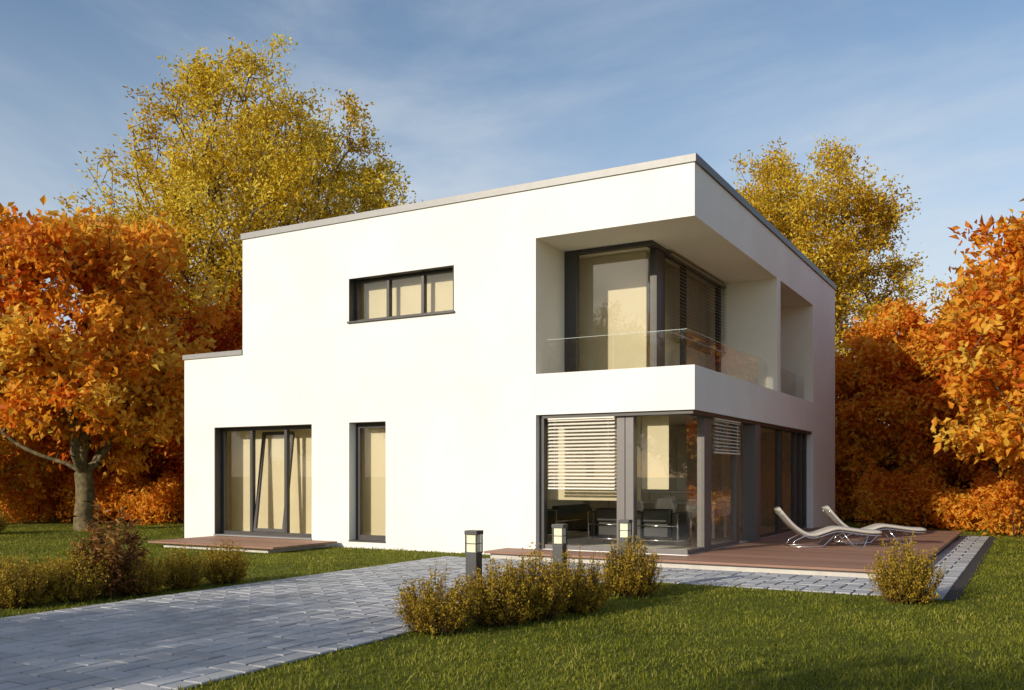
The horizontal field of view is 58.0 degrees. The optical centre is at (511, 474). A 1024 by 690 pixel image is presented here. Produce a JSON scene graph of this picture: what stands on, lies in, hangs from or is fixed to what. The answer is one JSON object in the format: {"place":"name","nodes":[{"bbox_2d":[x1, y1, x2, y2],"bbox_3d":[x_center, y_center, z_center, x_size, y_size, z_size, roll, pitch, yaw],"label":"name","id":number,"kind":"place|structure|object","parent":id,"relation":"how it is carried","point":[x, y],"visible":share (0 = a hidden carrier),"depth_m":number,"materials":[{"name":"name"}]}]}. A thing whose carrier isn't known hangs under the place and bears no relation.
{"place":"outdoors","nodes":[
{"label":"outdoors","id":0,"kind":"place"},
{"bbox_2d":[0,536,996,689],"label":"paved path","id":1,"kind":"structure","parent":0,"point":[171,641],"depth_m":8.83,"materials":[{"name":"stone"}]},
{"bbox_2d":[0,510,1023,689],"bbox_3d":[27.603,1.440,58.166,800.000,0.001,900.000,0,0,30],"label":"lawn ground","id":2,"kind":"structure","parent":0,"point":[50,521],"depth_m":7.91,"materials":[{"name":"green plant"}]},
{"bbox_2d":[0,506,10,532],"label":"golden shrub","id":3,"kind":"object","parent":2,"relation":"on","point":[2,517],"visible":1,"depth_m":22.25,"materials":[{"name":"yellow plant"}]},
{"bbox_2d":[0,552,57,608],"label":"golden shrub","id":4,"kind":"object","parent":2,"relation":"on","point":[21,589],"visible":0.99,"depth_m":9.93,"materials":[{"name":"yellow plant"}]},
{"bbox_2d":[0,428,69,510],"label":"orange maple tree","id":5,"kind":"object","parent":2,"relation":"on","point":[27,464],"visible":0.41,"depth_m":26.45,"materials":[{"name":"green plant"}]},
{"bbox_2d":[0,456,73,523],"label":"orange bush","id":6,"kind":"object","parent":2,"relation":"on","point":[43,507],"visible":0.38,"depth_m":27.84,"materials":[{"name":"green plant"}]},
{"bbox_2d":[26,551,71,595],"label":"golden shrub","id":7,"kind":"object","parent":2,"relation":"on","point":[47,566],"visible":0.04,"depth_m":11.00,"materials":[{"name":"yellow plant"}]},
{"bbox_2d":[31,557,68,571],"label":"golden shrub","id":8,"kind":"object","parent":2,"relation":"on","point":[51,564],"visible":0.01,"depth_m":11.71,"materials":[{"name":"yellow plant"}]},
{"bbox_2d":[40,545,111,602],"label":"golden shrub","id":9,"kind":"object","parent":2,"relation":"on","point":[72,589],"visible":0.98,"depth_m":10.39,"materials":[{"name":"yellow plant"}]},
{"bbox_2d":[1,311,175,513],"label":"red maple tree","id":10,"kind":"object","parent":2,"relation":"on","point":[156,463],"visible":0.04,"depth_m":29.41,"materials":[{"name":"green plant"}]},
{"bbox_2d":[17,447,183,516],"bbox_3d":[-19.201,-0.062,34.527,19.059,3.456,3.778,0,0,18],"label":"red hedge","id":11,"kind":"object","parent":2,"relation":"on","point":[166,460],"visible":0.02,"depth_m":31.44,"materials":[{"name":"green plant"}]},
{"bbox_2d":[69,501,150,598],"bbox_3d":[-4.741,0.897,10.887,0.835,1.177,0.953,0,0,30],"label":"brown leaf shrub","id":12,"kind":"object","parent":2,"relation":"on","point":[113,553],"visible":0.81,"depth_m":10.78,"materials":[{"name":"brown plant"}]},
{"bbox_2d":[0,195,230,530],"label":"orange maple tree","id":13,"kind":"object","parent":2,"relation":"on","point":[105,398],"visible":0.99,"depth_m":21.80,"materials":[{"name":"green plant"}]},
{"bbox_2d":[53,468,183,525],"bbox_3d":[-11.309,0.590,27.431,3.862,1.924,3.199,0,0,7],"label":"orange bush","id":14,"kind":"object","parent":2,"relation":"on","point":[158,502],"visible":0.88,"depth_m":26.79,"materials":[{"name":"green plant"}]},
{"bbox_2d":[115,547,171,595],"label":"golden shrub","id":15,"kind":"object","parent":2,"relation":"on","point":[157,580],"visible":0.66,"depth_m":11.03,"materials":[{"name":"yellow plant"}]},
{"bbox_2d":[154,543,209,588],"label":"golden shrub","id":16,"kind":"object","parent":2,"relation":"on","point":[182,576],"visible":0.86,"depth_m":11.60,"materials":[{"name":"yellow plant"}]},
{"bbox_2d":[136,281,242,490],"bbox_3d":[-8.285,-2.306,29.183,7.746,7.606,7.868,0,0,-28],"label":"red maple tree","id":17,"kind":"object","parent":2,"relation":"on","point":[236,335],"visible":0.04,"depth_m":27.52,"materials":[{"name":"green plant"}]},
{"bbox_2d":[195,540,251,584],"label":"golden shrub","id":18,"kind":"object","parent":2,"relation":"on","point":[230,569],"visible":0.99,"depth_m":12.11,"materials":[{"name":"yellow plant"}]},
{"bbox_2d":[37,31,422,463],"bbox_3d":[-9.252,-6.619,31.795,12.644,16.220,13.033,0,0,30],"label":"yellow elm tree","id":19,"kind":"object","parent":2,"relation":"on","point":[265,187],"visible":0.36,"depth_m":29.55,"materials":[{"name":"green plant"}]},
{"bbox_2d":[148,536,336,552],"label":"wooden porch deck","id":20,"kind":"structure","parent":2,"relation":"on","point":[261,545],"depth_m":17.87,"materials":[{"name":"brown wood"}]},
{"bbox_2d":[391,561,480,637],"bbox_3d":[-0.695,1.120,8.431,0.809,0.657,0.812,0,0,-5],"label":"golden shrub","id":21,"kind":"object","parent":2,"relation":"on","point":[430,615],"visible":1,"depth_m":8.30,"materials":[{"name":"yellow plant"}]},
{"bbox_2d":[463,530,482,620],"bbox_3d":[-0.378,0.998,9.173,0.164,0.885,0.164,0,0,27],"label":"bollard lamp","id":22,"kind":"object","parent":2,"relation":"on","point":[473,545],"visible":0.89,"depth_m":9.13,"materials":[{"name":"metal"}]},
{"bbox_2d":[454,555,541,626],"bbox_3d":[-0.124,1.114,8.906,0.880,0.690,0.874,0,0,-45],"label":"golden shrub","id":23,"kind":"object","parent":2,"relation":"on","point":[508,606],"visible":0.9,"depth_m":8.74,"materials":[{"name":"yellow plant"}]},
{"bbox_2d":[184,162,834,555],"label":"walls","id":24,"kind":"structure","parent":2,"relation":"on","point":[470,390],"depth_m":17.50,"materials":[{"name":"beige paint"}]},
{"bbox_2d":[182,153,836,359],"bbox_3d":[0.730,-3.818,22.688,11.756,2.567,11.824,0,0,30],"label":"roof coping","id":25,"kind":"object","parent":24,"relation":"on","point":[712,173],"visible":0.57,"depth_m":16.99,"materials":[{"name":"metal"}]},
{"bbox_2d":[213,240,810,554],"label":"window frames","id":26,"kind":"structure","parent":24,"relation":"attached to","point":[627,464],"depth_m":17.56,"materials":[{"name":"grey metal"}]},
{"bbox_2d":[231,251,705,535],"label":"roller blinds","id":27,"kind":"object","parent":26,"relation":"attached to","point":[614,294],"visible":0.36,"depth_m":17.62,"materials":[{"name":"beige fabric"}]},
{"bbox_2d":[548,253,740,489],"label":"venetian blinds","id":28,"kind":"object","parent":26,"relation":"hanging from","point":[693,268],"visible":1,"depth_m":15.95,"materials":[{"name":"metal"}]},
{"bbox_2d":[547,504,593,535],"bbox_3d":[0.979,0.958,18.891,0.746,0.680,1.756,0,0,30],"label":"leather sofa","id":29,"kind":"object","parent":24,"relation":"on","point":[574,517],"visible":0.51,"depth_m":18.60,"materials":[{"name":"black leather"}]},
{"bbox_2d":[588,508,643,543],"bbox_3d":[1.944,0.958,17.250,0.836,0.680,0.746,0,0,30],"label":"armchair","id":30,"kind":"object","parent":24,"relation":"on","point":[603,523],"visible":0.5,"depth_m":17.04,"materials":[{"name":"black leather"}]},
{"bbox_2d":[587,428,721,526],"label":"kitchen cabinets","id":31,"kind":"object","parent":24,"relation":"attached to","point":[686,464],"visible":0.34,"depth_m":21.27,"materials":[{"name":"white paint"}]},
{"bbox_2d":[552,329,765,361],"bbox_3d":[3.876,-1.956,19.371,2.543,0.813,8.703,0,0,30],"label":"glass balustrade","id":32,"kind":"object","parent":24,"relation":"on","point":[663,330],"visible":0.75,"depth_m":15.80,"materials":[{"name":"clear glass"}]},
{"bbox_2d":[637,509,691,547],"bbox_3d":[2.744,0.958,16.796,0.836,0.680,0.746,0,0,30],"label":"armchair","id":33,"kind":"object","parent":24,"relation":"on","point":[661,523],"visible":0.91,"depth_m":16.53,"materials":[{"name":"black leather"}]},
{"bbox_2d":[642,500,728,538],"bbox_3d":[3.508,0.930,19.294,1.800,0.735,0.900,0,0,30],"label":"dining table","id":34,"kind":"object","parent":24,"relation":"on","point":[713,503],"visible":0.64,"depth_m":19.20,"materials":[{"name":"white paint"}]},
{"bbox_2d":[685,499,696,535],"bbox_3d":[3.684,0.889,18.390,0.440,0.825,0.543,0,0,18],"label":"dining chair","id":35,"kind":"object","parent":24,"relation":"on","point":[691,505],"visible":0.27,"depth_m":18.22,"materials":[{"name":"white paint"}]},
{"bbox_2d":[711,497,729,530],"bbox_3d":[4.411,0.889,19.587,0.440,0.825,0.543,0,0,30],"label":"dining chair","id":36,"kind":"object","parent":24,"relation":"on","point":[719,509],"visible":0.66,"depth_m":19.74,"materials":[{"name":"brown paint"}]},
{"bbox_2d":[497,542,574,620],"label":"golden shrub","id":37,"kind":"object","parent":2,"relation":"on","point":[549,597],"visible":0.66,"depth_m":9.13,"materials":[{"name":"yellow plant"}]},
{"bbox_2d":[551,524,567,576],"bbox_3d":[0.533,0.998,10.312,0.164,0.885,0.164,0,0,27],"label":"bollard lamp","id":38,"kind":"object","parent":2,"relation":"on","point":[560,543],"visible":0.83,"depth_m":10.26,"materials":[{"name":"metal"}]},
{"bbox_2d":[545,544,614,614],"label":"golden shrub","id":39,"kind":"object","parent":2,"relation":"on","point":[584,596],"visible":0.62,"depth_m":9.55,"materials":[{"name":"yellow plant"}]},
{"bbox_2d":[618,519,632,573],"bbox_3d":[1.387,0.998,11.310,0.164,0.885,0.164,0,0,27],"label":"bollard lamp","id":40,"kind":"object","parent":2,"relation":"on","point":[624,528],"visible":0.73,"depth_m":11.27,"materials":[{"name":"metal"}]},
{"bbox_2d":[594,535,666,597],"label":"golden shrub","id":41,"kind":"object","parent":2,"relation":"on","point":[637,575],"visible":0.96,"depth_m":10.78,"materials":[{"name":"yellow plant"}]},
{"bbox_2d":[484,527,961,578],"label":"wooden terrace","id":42,"kind":"structure","parent":2,"relation":"on","point":[773,554],"depth_m":15.11,"materials":[{"name":"brown wood"}]},
{"bbox_2d":[774,507,881,547],"bbox_3d":[5.682,0.945,16.684,1.805,0.713,0.520,0,0,6],"label":"sun lounger","id":43,"kind":"object","parent":42,"relation":"on","point":[785,518],"visible":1,"depth_m":16.48,"materials":[{"name":"plastic"}]},
{"bbox_2d":[822,505,926,543],"bbox_3d":[6.821,0.945,17.474,1.805,0.713,0.520,0,0,6],"label":"sun lounger","id":44,"kind":"object","parent":42,"relation":"on","point":[833,517],"visible":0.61,"depth_m":17.29,"materials":[{"name":"plastic"}]},
{"bbox_2d":[730,134,944,359],"bbox_3d":[11.192,-5.823,36.061,9.165,14.725,9.511,0,0,-36],"label":"amber elm tree","id":45,"kind":"object","parent":2,"relation":"on","point":[792,223],"visible":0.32,"depth_m":34.13,"materials":[{"name":"yellow plant"}]},
{"bbox_2d":[835,458,961,526],"bbox_3d":[10.831,0.335,27.883,5.021,2.502,4.158,0,0,35],"label":"orange bush","id":46,"kind":"object","parent":2,"relation":"on","point":[845,485],"visible":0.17,"depth_m":27.49,"materials":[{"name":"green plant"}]},
{"bbox_2d":[862,531,946,604],"bbox_3d":[4.411,1.039,10.398,0.784,0.810,0.831,0,0,-3],"label":"golden shrub","id":47,"kind":"object","parent":2,"relation":"on","point":[905,582],"visible":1,"depth_m":10.23,"materials":[{"name":"yellow plant"}]},
{"bbox_2d":[835,294,996,502],"bbox_3d":[11.311,-2.045,27.642,6.565,7.074,6.188,0,0,34],"label":"orange maple tree","id":48,"kind":"object","parent":2,"relation":"on","point":[873,372],"visible":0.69,"depth_m":26.26,"materials":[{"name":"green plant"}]},
{"bbox_2d":[847,461,1001,531],"bbox_3d":[11.172,0.590,24.641,3.862,1.924,3.199,0,0,35],"label":"orange bush","id":49,"kind":"object","parent":2,"relation":"on","point":[888,494],"visible":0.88,"depth_m":24.47,"materials":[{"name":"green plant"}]},
{"bbox_2d":[835,459,1022,514],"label":"red hedge","id":50,"kind":"object","parent":2,"relation":"on","point":[967,487],"depth_m":28.62,"materials":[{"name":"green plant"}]},
{"bbox_2d":[894,276,1020,494],"bbox_3d":[13.407,-1.921,24.940,6.648,6.878,6.244,0,0,34],"label":"orange maple tree","id":51,"kind":"object","parent":2,"relation":"on","point":[969,470],"visible":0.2,"depth_m":25.08,"materials":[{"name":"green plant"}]},
{"bbox_2d":[908,318,1017,488],"bbox_3d":[15.884,-2.306,29.752,7.746,7.606,7.868,0,0,30],"label":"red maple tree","id":52,"kind":"object","parent":2,"relation":"on","point":[957,477],"depth_m":28.69,"materials":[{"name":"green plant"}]},
{"bbox_2d":[917,198,1023,484],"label":"orange maple tree","id":53,"kind":"object","parent":2,"relation":"on","point":[997,311],"visible":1,"depth_m":18.06,"materials":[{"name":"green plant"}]},
{"bbox_2d":[974,470,1023,537],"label":"orange bush","id":54,"kind":"object","parent":2,"relation":"on","point":[1008,502],"visible":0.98,"depth_m":21.37,"materials":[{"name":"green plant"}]},
{"bbox_2d":[979,467,1023,531],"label":"orange bush","id":55,"kind":"object","parent":2,"relation":"on","point":[993,481],"visible":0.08,"depth_m":23.20,"materials":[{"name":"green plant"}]},
{"bbox_2d":[0,0,1023,419],"label":"sky","id":56,"kind":"structure","parent":0,"point":[469,96],"materials":[{"name":"blue"}]},
{"bbox_2d":[637,501,643,510],"bbox_3d":[2.597,0.889,19.006,0.440,0.825,0.543,0,0,30],"label":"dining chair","id":57,"kind":"object","parent":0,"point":[640,506],"visible":0.08,"depth_m":18.75,"materials":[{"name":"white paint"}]},
{"bbox_2d":[654,498,674,538],"bbox_3d":[3.140,0.889,18.698,0.440,0.825,0.543,0,0,24],"label":"dining chair","id":58,"kind":"object","parent":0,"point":[663,503],"visible":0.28,"depth_m":18.49,"materials":[{"name":"white paint"}]},
{"bbox_2d":[662,496,676,509],"bbox_3d":[3.332,0.889,20.200,0.440,0.825,0.543,0,0,30],"label":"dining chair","id":59,"kind":"object","parent":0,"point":[672,498],"visible":0.12,"depth_m":20.36,"materials":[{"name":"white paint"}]},
{"bbox_2d":[688,496,696,533],"bbox_3d":[3.872,0.889,19.893,0.440,0.825,0.543,0,0,30],"label":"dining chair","id":60,"kind":"object","parent":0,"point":[692,497],"visible":0.09,"depth_m":20.10,"materials":[{"name":"brown paint"}]}
]}

